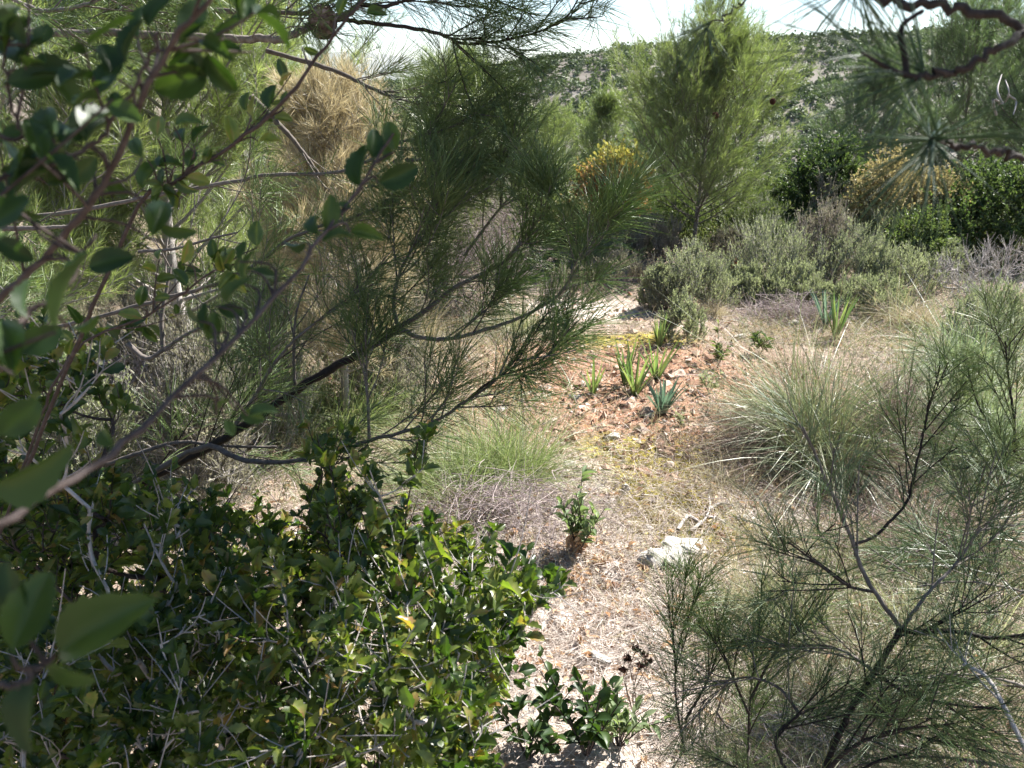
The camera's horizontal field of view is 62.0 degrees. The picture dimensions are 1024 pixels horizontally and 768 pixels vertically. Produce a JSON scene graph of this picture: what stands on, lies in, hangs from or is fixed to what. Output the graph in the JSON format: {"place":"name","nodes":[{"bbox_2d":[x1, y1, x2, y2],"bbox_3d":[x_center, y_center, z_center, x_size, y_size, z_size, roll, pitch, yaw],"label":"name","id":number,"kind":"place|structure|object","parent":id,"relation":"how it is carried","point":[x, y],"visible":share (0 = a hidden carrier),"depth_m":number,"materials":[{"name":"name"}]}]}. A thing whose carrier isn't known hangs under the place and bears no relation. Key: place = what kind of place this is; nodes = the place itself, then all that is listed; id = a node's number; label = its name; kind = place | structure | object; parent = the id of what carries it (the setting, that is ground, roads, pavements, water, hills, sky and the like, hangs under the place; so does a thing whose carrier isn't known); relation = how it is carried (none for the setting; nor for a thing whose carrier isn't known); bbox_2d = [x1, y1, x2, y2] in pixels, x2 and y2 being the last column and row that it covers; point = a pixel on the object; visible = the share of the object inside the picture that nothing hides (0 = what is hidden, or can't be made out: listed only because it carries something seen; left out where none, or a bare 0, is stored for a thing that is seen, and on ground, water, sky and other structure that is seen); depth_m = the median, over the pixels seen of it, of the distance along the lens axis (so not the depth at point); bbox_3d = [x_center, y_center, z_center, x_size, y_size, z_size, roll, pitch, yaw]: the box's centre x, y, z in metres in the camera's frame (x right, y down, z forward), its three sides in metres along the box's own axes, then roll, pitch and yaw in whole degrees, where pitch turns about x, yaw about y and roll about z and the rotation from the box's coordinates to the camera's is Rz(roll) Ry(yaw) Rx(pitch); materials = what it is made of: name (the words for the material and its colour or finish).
{"place":"outdoors","nodes":[
{"label":"outdoors","id":0,"kind":"place"},
{"bbox_2d":[5,52,426,83],"bbox_3d":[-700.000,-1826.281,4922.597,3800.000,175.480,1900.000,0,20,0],"label":"mountain","id":1,"kind":"structure","parent":0,"point":[376,58],"depth_m":4456.93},
{"bbox_2d":[0,85,1023,767],"bbox_3d":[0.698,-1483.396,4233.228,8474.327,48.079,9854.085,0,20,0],"label":"ground","id":2,"kind":"structure","parent":0,"point":[600,755],"depth_m":3.67,"materials":[{"name":"soil"}]},
{"bbox_2d":[0,288,116,360],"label":"grey shrub","id":3,"kind":"object","parent":2,"relation":"on","point":[68,318],"visible":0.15,"depth_m":4.79,"materials":[{"name":"green plant"}]},
{"bbox_2d":[5,325,159,520],"bbox_3d":[-1.600,0.150,3.138,0.605,0.818,0.627,0,20,0],"label":"grey shrub","id":4,"kind":"object","parent":2,"relation":"on","point":[93,450],"visible":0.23,"depth_m":3.10,"materials":[{"name":"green plant"}]},
{"bbox_2d":[0,0,201,329],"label":"pine tree","id":5,"kind":"object","parent":2,"relation":"on","point":[36,186],"visible":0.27,"depth_m":3.44,"materials":[{"name":"green plant"}]},
{"bbox_2d":[84,270,211,421],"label":"grey shrub","id":6,"kind":"object","parent":2,"relation":"on","point":[136,334],"visible":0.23,"depth_m":3.98,"materials":[{"name":"green plant"}]},
{"bbox_2d":[78,319,294,475],"bbox_3d":[-1.552,0.038,3.844,1.212,0.671,1.031,0,20,0],"label":"bare shrub","id":7,"kind":"object","parent":2,"relation":"on","point":[139,371],"visible":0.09,"depth_m":3.72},
{"bbox_2d":[0,0,378,355],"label":"pine tree","id":8,"kind":"object","parent":2,"relation":"on","point":[222,106],"visible":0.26,"depth_m":3.94,"materials":[{"name":"green plant"}]},
{"bbox_2d":[108,296,287,510],"bbox_3d":[-1.179,0.102,3.220,0.602,0.876,0.634,0,20,0],"label":"grey shrub","id":9,"kind":"object","parent":2,"relation":"on","point":[222,462],"visible":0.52,"depth_m":3.17,"materials":[{"name":"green plant"}]},
{"bbox_2d":[139,233,262,333],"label":"grey shrub","id":10,"kind":"object","parent":2,"relation":"on","point":[192,282],"visible":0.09,"depth_m":5.38,"materials":[{"name":"green plant"}]},
{"bbox_2d":[0,0,417,753],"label":"oak shrub","id":11,"kind":"object","parent":2,"relation":"on","point":[86,626],"visible":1,"depth_m":0.43,"materials":[{"name":"green plant"}]},
{"bbox_2d":[201,260,337,455],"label":"grey shrub","id":12,"kind":"object","parent":2,"relation":"on","point":[295,404],"visible":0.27,"depth_m":3.76,"materials":[{"name":"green plant"}]},
{"bbox_2d":[118,0,429,252],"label":"pine tree","id":13,"kind":"object","parent":2,"relation":"on","point":[320,57],"visible":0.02,"depth_m":6.23,"materials":[{"name":"green plant"}]},
{"bbox_2d":[0,286,593,767],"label":"oak shrub","id":14,"kind":"object","parent":2,"relation":"on","point":[212,618],"visible":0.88,"depth_m":1.27,"materials":[{"name":"green plant"}]},
{"bbox_2d":[227,42,452,419],"bbox_3d":[-0.799,-0.595,3.898,1.138,1.841,1.019,8,21,21],"label":"pine tree","id":15,"kind":"object","parent":2,"relation":"on","point":[317,98],"visible":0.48,"depth_m":3.67,"materials":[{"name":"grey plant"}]},
{"bbox_2d":[194,326,493,472],"bbox_3d":[-0.755,0.440,4.421,1.758,1.912,1.549,-18,26,-41],"label":"grass tussock","id":16,"kind":"object","parent":2,"relation":"on","point":[310,413],"depth_m":4.14,"materials":[{"name":"plant"}]},
{"bbox_2d":[0,0,688,519],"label":"pine tree","id":17,"kind":"object","parent":2,"relation":"on","point":[442,176],"visible":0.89,"depth_m":1.76,"materials":[{"name":"green plant"}]},
{"bbox_2d":[289,241,421,380],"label":"grey shrub","id":18,"kind":"object","parent":2,"relation":"on","point":[325,355],"visible":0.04,"depth_m":4.67,"materials":[{"name":"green plant"}]},
{"bbox_2d":[320,257,448,413],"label":"grey shrub","id":19,"kind":"object","parent":2,"relation":"on","point":[402,374],"visible":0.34,"depth_m":4.31,"materials":[{"name":"green plant"}]},
{"bbox_2d":[384,218,471,322],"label":"grey shrub","id":20,"kind":"object","parent":2,"relation":"on","point":[437,305],"visible":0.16,"depth_m":5.80,"materials":[{"name":"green plant"}]},
{"bbox_2d":[378,31,572,299],"bbox_3d":[-0.314,-1.601,6.433,1.615,2.061,1.835,0,20,0],"label":"pine tree","id":21,"kind":"object","parent":2,"relation":"on","point":[475,75],"visible":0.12,"depth_m":6.14,"materials":[{"name":"green plant"}]},
{"bbox_2d":[412,183,565,322],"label":"bare shrub","id":22,"kind":"object","parent":2,"relation":"on","point":[472,296],"visible":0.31,"depth_m":5.95,"materials":[{"name":"plant"}]},
{"bbox_2d":[444,286,562,341],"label":"grass tussock","id":23,"kind":"object","parent":2,"relation":"on","point":[513,326],"depth_m":5.74,"materials":[{"name":"plant"}]},
{"bbox_2d":[284,293,725,587],"bbox_3d":[-0.002,0.636,3.688,1.934,1.901,1.998,0,20,0],"label":"grass tussock","id":24,"kind":"object","parent":2,"relation":"on","point":[508,449],"depth_m":3.55,"materials":[{"name":"plant"}]},
{"bbox_2d":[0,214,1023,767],"bbox_3d":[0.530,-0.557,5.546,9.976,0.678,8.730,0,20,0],"label":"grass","id":25,"kind":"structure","parent":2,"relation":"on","point":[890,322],"depth_m":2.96,"materials":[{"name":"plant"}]},
{"bbox_2d":[2,213,1023,767],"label":"pine needle litter","id":26,"kind":"object","parent":2,"relation":"on","point":[602,608],"visible":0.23,"depth_m":2.86,"materials":[{"name":"beige plant"}]},
{"bbox_2d":[11,290,1022,767],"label":"dead leaves","id":27,"kind":"object","parent":2,"relation":"on","point":[685,464],"visible":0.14,"depth_m":3.60,"materials":[{"name":"brown plant"}]},
{"bbox_2d":[11,216,1023,767],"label":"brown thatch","id":28,"kind":"object","parent":2,"relation":"on","point":[767,532],"visible":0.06,"depth_m":3.15,"materials":[{"name":"brown plant"}]},
{"bbox_2d":[22,150,1023,258],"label":"undergrowth","id":29,"kind":"object","parent":2,"relation":"on","point":[702,233],"visible":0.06,"depth_m":8.55,"materials":[{"name":"green plant"}]},
{"bbox_2d":[493,683,575,759],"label":"oak seedling","id":30,"kind":"object","parent":2,"relation":"on","point":[537,727],"visible":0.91,"depth_m":2.09,"materials":[{"name":"green plant"}]},
{"bbox_2d":[383,458,689,562],"bbox_3d":[0.003,0.430,3.313,1.244,0.298,0.905,-13,23,-31],"label":"twig pile","id":31,"kind":"object","parent":2,"relation":"on","point":[494,495],"visible":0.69,"depth_m":3.25,"materials":[{"name":"grey wood"}]},
{"bbox_2d":[500,87,599,200],"bbox_3d":[0.432,-3.271,12.469,2.192,2.157,2.396,0,20,0],"label":"young pine","id":32,"kind":"object","parent":2,"relation":"on","point":[550,126],"visible":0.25,"depth_m":12.34,"materials":[{"name":"green plant"}]},
{"bbox_2d":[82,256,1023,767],"bbox_3d":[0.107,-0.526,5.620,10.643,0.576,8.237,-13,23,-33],"label":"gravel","id":33,"kind":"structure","parent":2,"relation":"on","point":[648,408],"depth_m":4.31,"materials":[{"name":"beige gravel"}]},
{"bbox_2d":[538,258,605,301],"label":"grey shrub","id":34,"kind":"object","parent":2,"relation":"on","point":[578,290],"visible":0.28,"depth_m":6.66,"materials":[{"name":"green plant"}]},
{"bbox_2d":[529,644,628,756],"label":"oak seedling","id":35,"kind":"object","parent":2,"relation":"on","point":[591,736],"visible":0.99,"depth_m":2.09,"materials":[{"name":"green plant"}]},
{"bbox_2d":[552,465,610,557],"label":"leafy plant","id":36,"kind":"object","parent":2,"relation":"on","point":[580,530],"visible":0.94,"depth_m":2.97,"materials":[{"name":"green plant"}]},
{"bbox_2d":[568,80,646,175],"bbox_3d":[1.211,-2.955,10.836,1.073,1.736,1.030,0,20,0],"label":"young pine","id":37,"kind":"object","parent":2,"relation":"on","point":[605,102],"visible":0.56,"depth_m":10.61,"materials":[{"name":"green plant"}]},
{"bbox_2d":[569,134,655,229],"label":"turning bush","id":38,"kind":"object","parent":2,"relation":"on","point":[623,151],"visible":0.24,"depth_m":8.68,"materials":[{"name":"yellow plant"}]},
{"bbox_2d":[586,243,654,286],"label":"grey shrub","id":39,"kind":"object","parent":2,"relation":"on","point":[637,270],"visible":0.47,"depth_m":7.01,"materials":[{"name":"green plant"}]},
{"bbox_2d":[595,676,675,747],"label":"oak seedling","id":40,"kind":"object","parent":2,"relation":"on","point":[622,722],"visible":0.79,"depth_m":2.16,"materials":[{"name":"green plant"}]},
{"bbox_2d":[618,644,653,715],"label":"seed stalk","id":41,"kind":"object","parent":2,"relation":"on","point":[626,658],"visible":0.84,"depth_m":2.23,"materials":[{"name":"black plant"}]},
{"bbox_2d":[613,336,661,398],"bbox_3d":[0.684,-0.081,4.605,0.252,0.330,0.310,0,20,0],"label":"asphodel","id":42,"kind":"object","parent":2,"relation":"on","point":[630,377],"visible":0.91,"depth_m":4.60,"materials":[{"name":"green plant"}]},
{"bbox_2d":[620,207,689,262],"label":"grey shrub","id":43,"kind":"object","parent":2,"relation":"on","point":[639,244],"visible":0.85,"depth_m":7.89,"materials":[{"name":"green plant"}]},
{"bbox_2d":[634,256,681,308],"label":"grey shrub","id":44,"kind":"object","parent":2,"relation":"on","point":[652,285],"visible":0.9,"depth_m":6.25,"materials":[{"name":"green plant"}]},
{"bbox_2d":[618,107,700,185],"bbox_3d":[1.945,-3.096,12.152,1.360,1.697,1.273,-11,22,-28],"label":"young pine","id":45,"kind":"object","parent":2,"relation":"on","point":[634,130],"visible":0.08,"depth_m":11.91,"materials":[{"name":"green plant"}]},
{"bbox_2d":[646,375,692,418],"bbox_3d":[0.787,0.085,4.287,0.216,0.270,0.276,-13,24,-33],"label":"asphodel","id":46,"kind":"object","parent":2,"relation":"on","point":[663,402],"visible":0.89,"depth_m":4.30,"materials":[{"name":"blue plant"}]},
{"bbox_2d":[650,285,709,343],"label":"grey shrub","id":47,"kind":"object","parent":2,"relation":"on","point":[677,316],"visible":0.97,"depth_m":5.42,"materials":[{"name":"green plant"}]},
{"bbox_2d":[642,180,718,242],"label":"grey shrub","id":48,"kind":"object","parent":2,"relation":"on","point":[688,211],"visible":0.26,"depth_m":8.93,"materials":[{"name":"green plant"}]},
{"bbox_2d":[659,536,708,570],"bbox_3d":[0.616,0.603,3.030,0.191,0.080,0.220,-2,20,-6],"label":"rock","id":49,"kind":"object","parent":2,"relation":"on","point":[672,538],"visible":0.51,"depth_m":3.03,"materials":[{"name":"white stone"}]},
{"bbox_2d":[650,234,742,308],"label":"grey shrub","id":50,"kind":"object","parent":2,"relation":"on","point":[693,269],"visible":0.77,"depth_m":6.29,"materials":[{"name":"green plant"}]},
{"bbox_2d":[562,330,830,680],"bbox_3d":[0.876,0.213,4.175,2.044,0.085,3.851,0,20,0],"label":"moss","id":51,"kind":"object","parent":2,"relation":"on","point":[657,481],"visible":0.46,"depth_m":3.50,"materials":[{"name":"plant"}]},
{"bbox_2d":[631,506,780,766],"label":"pine seedling","id":52,"kind":"object","parent":2,"relation":"on","point":[686,569],"visible":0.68,"depth_m":1.65,"materials":[{"name":"green plant"}]},
{"bbox_2d":[591,0,822,253],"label":"young pine","id":53,"kind":"object","parent":2,"relation":"on","point":[709,86],"visible":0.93,"depth_m":7.75,"materials":[{"name":"green plant"}]},
{"bbox_2d":[652,425,781,513],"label":"grass tussock","id":54,"kind":"object","parent":2,"relation":"on","point":[726,483],"depth_m":3.54,"materials":[{"name":"plant"}]},
{"bbox_2d":[703,225,767,257],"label":"grey shrub","id":55,"kind":"object","parent":2,"relation":"on","point":[721,237],"visible":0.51,"depth_m":8.14,"materials":[{"name":"green plant"}]},
{"bbox_2d":[700,169,786,234],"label":"grey shrub","id":56,"kind":"object","parent":2,"relation":"on","point":[751,201],"visible":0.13,"depth_m":9.19,"materials":[{"name":"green plant"}]},
{"bbox_2d":[717,258,783,304],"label":"grey shrub","id":57,"kind":"object","parent":2,"relation":"on","point":[747,280],"visible":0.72,"depth_m":6.53,"materials":[{"name":"green plant"}]},
{"bbox_2d":[624,401,887,491],"bbox_3d":[1.124,0.213,3.813,1.159,0.376,0.778,-6,21,-17],"label":"twig pile","id":58,"kind":"object","parent":2,"relation":"on","point":[730,448],"visible":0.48,"depth_m":3.76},
{"bbox_2d":[720,190,801,251],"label":"grey shrub","id":59,"kind":"object","parent":2,"relation":"on","point":[764,208],"visible":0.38,"depth_m":8.29,"materials":[{"name":"green plant"}]},
{"bbox_2d":[617,437,906,611],"bbox_3d":[0.708,0.418,2.717,0.982,0.636,0.699,-14,24,-33],"label":"grass tussock","id":60,"kind":"object","parent":2,"relation":"on","point":[741,577],"depth_m":2.74,"materials":[{"name":"plant"}]},
{"bbox_2d":[721,206,830,292],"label":"grey shrub","id":61,"kind":"object","parent":2,"relation":"on","point":[766,249],"visible":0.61,"depth_m":6.82,"materials":[{"name":"green plant"}]},
{"bbox_2d":[657,519,896,767],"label":"pine seedling","id":62,"kind":"object","parent":2,"relation":"on","point":[756,686],"visible":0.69,"depth_m":1.58,"materials":[{"name":"green plant"}]},
{"bbox_2d":[705,286,878,332],"bbox_3d":[1.989,-0.548,6.155,1.523,0.327,0.924,0,20,0],"label":"twig pile","id":63,"kind":"object","parent":2,"relation":"on","point":[797,304],"visible":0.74,"depth_m":6.15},
{"bbox_2d":[755,257,844,305],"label":"grey shrub","id":64,"kind":"object","parent":2,"relation":"on","point":[789,281],"visible":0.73,"depth_m":6.43,"materials":[{"name":"green plant"}]},
{"bbox_2d":[589,227,1023,556],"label":"grass tussock","id":65,"kind":"object","parent":2,"relation":"on","point":[788,452],"depth_m":3.71,"materials":[{"name":"green plant"}]},
{"bbox_2d":[660,480,966,692],"bbox_3d":[0.873,0.822,2.781,0.879,0.962,1.080,0,20,0],"label":"grass tussock","id":66,"kind":"object","parent":2,"relation":"on","point":[788,594],"depth_m":2.66,"materials":[{"name":"green plant"}]},
{"bbox_2d":[608,303,1023,767],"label":"pine sapling","id":67,"kind":"object","parent":2,"relation":"on","point":[945,620],"visible":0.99,"depth_m":1.44,"materials":[{"name":"green plant"}]},
{"bbox_2d":[780,194,863,278],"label":"grey shrub","id":68,"kind":"object","parent":2,"relation":"on","point":[825,214],"visible":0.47,"depth_m":7.13,"materials":[{"name":"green plant"}]},
{"bbox_2d":[769,118,884,241],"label":"evergreen shrub","id":69,"kind":"object","parent":2,"relation":"on","point":[808,166],"visible":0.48,"depth_m":8.64,"materials":[{"name":"green plant"}]},
{"bbox_2d":[650,667,1022,767],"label":"pine seedling","id":70,"kind":"object","parent":2,"relation":"on","point":[717,760],"visible":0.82,"depth_m":1.32,"materials":[{"name":"green plant"}]},
{"bbox_2d":[800,164,875,238],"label":"grey shrub","id":71,"kind":"object","parent":2,"relation":"on","point":[829,186],"visible":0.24,"depth_m":8.42,"materials":[{"name":"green plant"}]},
{"bbox_2d":[653,477,1023,631],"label":"tussock","id":72,"kind":"object","parent":2,"relation":"on","point":[892,526],"visible":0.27,"depth_m":3.02,"materials":[{"name":"plant"}]},
{"bbox_2d":[657,0,1023,305],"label":"pine tree","id":73,"kind":"object","parent":2,"relation":"on","point":[933,144],"visible":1,"depth_m":0.54,"materials":[{"name":"green plant"}]},
{"bbox_2d":[800,211,907,288],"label":"grey shrub","id":74,"kind":"object","parent":2,"relation":"on","point":[849,254],"visible":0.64,"depth_m":6.84,"materials":[{"name":"green plant"}]},
{"bbox_2d":[717,572,1022,767],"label":"grass tussock","id":75,"kind":"object","parent":2,"relation":"on","point":[881,641],"depth_m":2.34,"materials":[{"name":"green plant"}]},
{"bbox_2d":[781,37,959,168],"bbox_3d":[4.694,-3.333,11.133,2.043,2.315,1.922,11,22,29],"label":"young pine","id":76,"kind":"object","parent":2,"relation":"on","point":[836,119],"visible":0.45,"depth_m":10.77,"materials":[{"name":"green plant"}]},
{"bbox_2d":[826,269,917,315],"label":"grey shrub","id":77,"kind":"object","parent":2,"relation":"on","point":[876,282],"visible":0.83,"depth_m":6.25,"materials":[{"name":"green plant"}]},
{"bbox_2d":[826,139,942,234],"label":"ochre shrub","id":78,"kind":"object","parent":2,"relation":"on","point":[871,185],"visible":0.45,"depth_m":8.04,"materials":[{"name":"yellow plant"}]},
{"bbox_2d":[845,199,927,251],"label":"grey shrub","id":79,"kind":"object","parent":2,"relation":"on","point":[893,217],"visible":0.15,"depth_m":7.82,"materials":[{"name":"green plant"}]},
{"bbox_2d":[851,239,950,296],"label":"grey shrub","id":80,"kind":"object","parent":2,"relation":"on","point":[913,267],"visible":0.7,"depth_m":6.66,"materials":[{"name":"green plant"}]},
{"bbox_2d":[779,480,1023,702],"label":"grass tussock","id":81,"kind":"object","parent":2,"relation":"on","point":[991,628],"depth_m":2.65,"materials":[{"name":"green plant"}]},
{"bbox_2d":[800,259,1023,512],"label":"grass tussock","id":82,"kind":"object","parent":2,"relation":"on","point":[1008,412],"depth_m":3.69,"materials":[{"name":"green plant"}]},
{"bbox_2d":[826,259,997,339],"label":"grass tussock","id":83,"kind":"object","parent":2,"relation":"on","point":[911,315],"depth_m":5.88,"materials":[{"name":"plant"}]},
{"bbox_2d":[831,354,995,498],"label":"tussock","id":84,"kind":"object","parent":2,"relation":"on","point":[915,412],"visible":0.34,"depth_m":3.59,"materials":[{"name":"green plant"}]},
{"bbox_2d":[874,198,968,275],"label":"green shrub","id":85,"kind":"object","parent":2,"relation":"on","point":[911,226],"visible":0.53,"depth_m":7.39,"materials":[{"name":"green plant"}]},
{"bbox_2d":[819,281,1023,420],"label":"grass tussock","id":86,"kind":"object","parent":2,"relation":"on","point":[1021,402],"depth_m":4.29,"materials":[{"name":"plant"}]},
{"bbox_2d":[887,159,983,240],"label":"ochre shrub","id":87,"kind":"object","parent":2,"relation":"on","point":[950,182],"visible":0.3,"depth_m":7.85,"materials":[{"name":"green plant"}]},
{"bbox_2d":[852,219,1023,402],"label":"grass tussock","id":88,"kind":"object","parent":2,"relation":"on","point":[975,345],"depth_m":4.90,"materials":[{"name":"plant"}]},
{"bbox_2d":[895,235,987,278],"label":"grey shrub","id":89,"kind":"object","parent":2,"relation":"on","point":[952,257],"visible":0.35,"depth_m":7.21,"materials":[{"name":"green plant"}]},
{"bbox_2d":[870,0,1023,175],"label":"young pine","id":90,"kind":"object","parent":2,"relation":"on","point":[964,37],"visible":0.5,"depth_m":11.48,"materials":[{"name":"green plant"}]},
{"bbox_2d":[879,269,1023,607],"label":"pine sapling","id":91,"kind":"object","parent":2,"relation":"on","point":[1005,352],"visible":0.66,"depth_m":2.34,"materials":[{"name":"green plant"}]},
{"bbox_2d":[889,143,1023,274],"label":"evergreen shrub","id":92,"kind":"object","parent":2,"relation":"on","point":[1012,192],"visible":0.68,"depth_m":7.60,"materials":[{"name":"green plant"}]},
{"bbox_2d":[909,249,1006,305],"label":"bare shrub","id":93,"kind":"object","parent":2,"relation":"on","point":[956,273],"visible":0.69,"depth_m":6.54,"materials":[{"name":"grey plant"}]},
{"bbox_2d":[938,274,1023,359],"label":"tussock","id":94,"kind":"object","parent":2,"relation":"on","point":[972,301],"visible":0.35,"depth_m":5.12,"materials":[{"name":"green plant"}]},
{"bbox_2d":[946,233,1023,295],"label":"bare shrub","id":95,"kind":"object","parent":2,"relation":"on","point":[997,265],"visible":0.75,"depth_m":6.69,"materials":[{"name":"grey plant"}]},
{"bbox_2d":[967,0,1023,165],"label":"young pine","id":96,"kind":"object","parent":2,"relation":"on","point":[1018,67],"visible":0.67,"depth_m":9.98,"materials":[{"name":"green plant"}]},
{"bbox_2d":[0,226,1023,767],"bbox_3d":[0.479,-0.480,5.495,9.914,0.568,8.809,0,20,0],"label":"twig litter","id":97,"kind":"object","parent":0,"point":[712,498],"visible":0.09,"depth_m":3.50,"materials":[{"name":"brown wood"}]},
{"bbox_2d":[0,0,1023,76],"label":"sky","id":98,"kind":"structure","parent":0,"point":[646,23],"materials":[{"name":"white"}]},
{"bbox_2d":[0,206,1023,767],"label":"dry grass","id":99,"kind":"structure","parent":0,"point":[659,489],"depth_m":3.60,"materials":[{"name":"plant"}]},
{"bbox_2d":[2,31,1023,202],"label":"hill","id":100,"kind":"structure","parent":0,"point":[584,78],"depth_m":208.36,"materials":[{"name":"green plant"}]},
{"bbox_2d":[257,23,1023,203],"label":"hillside scrub","id":101,"kind":"object","parent":100,"relation":"on","point":[582,61],"visible":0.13,"depth_m":212.95,"materials":[{"name":"green plant"}]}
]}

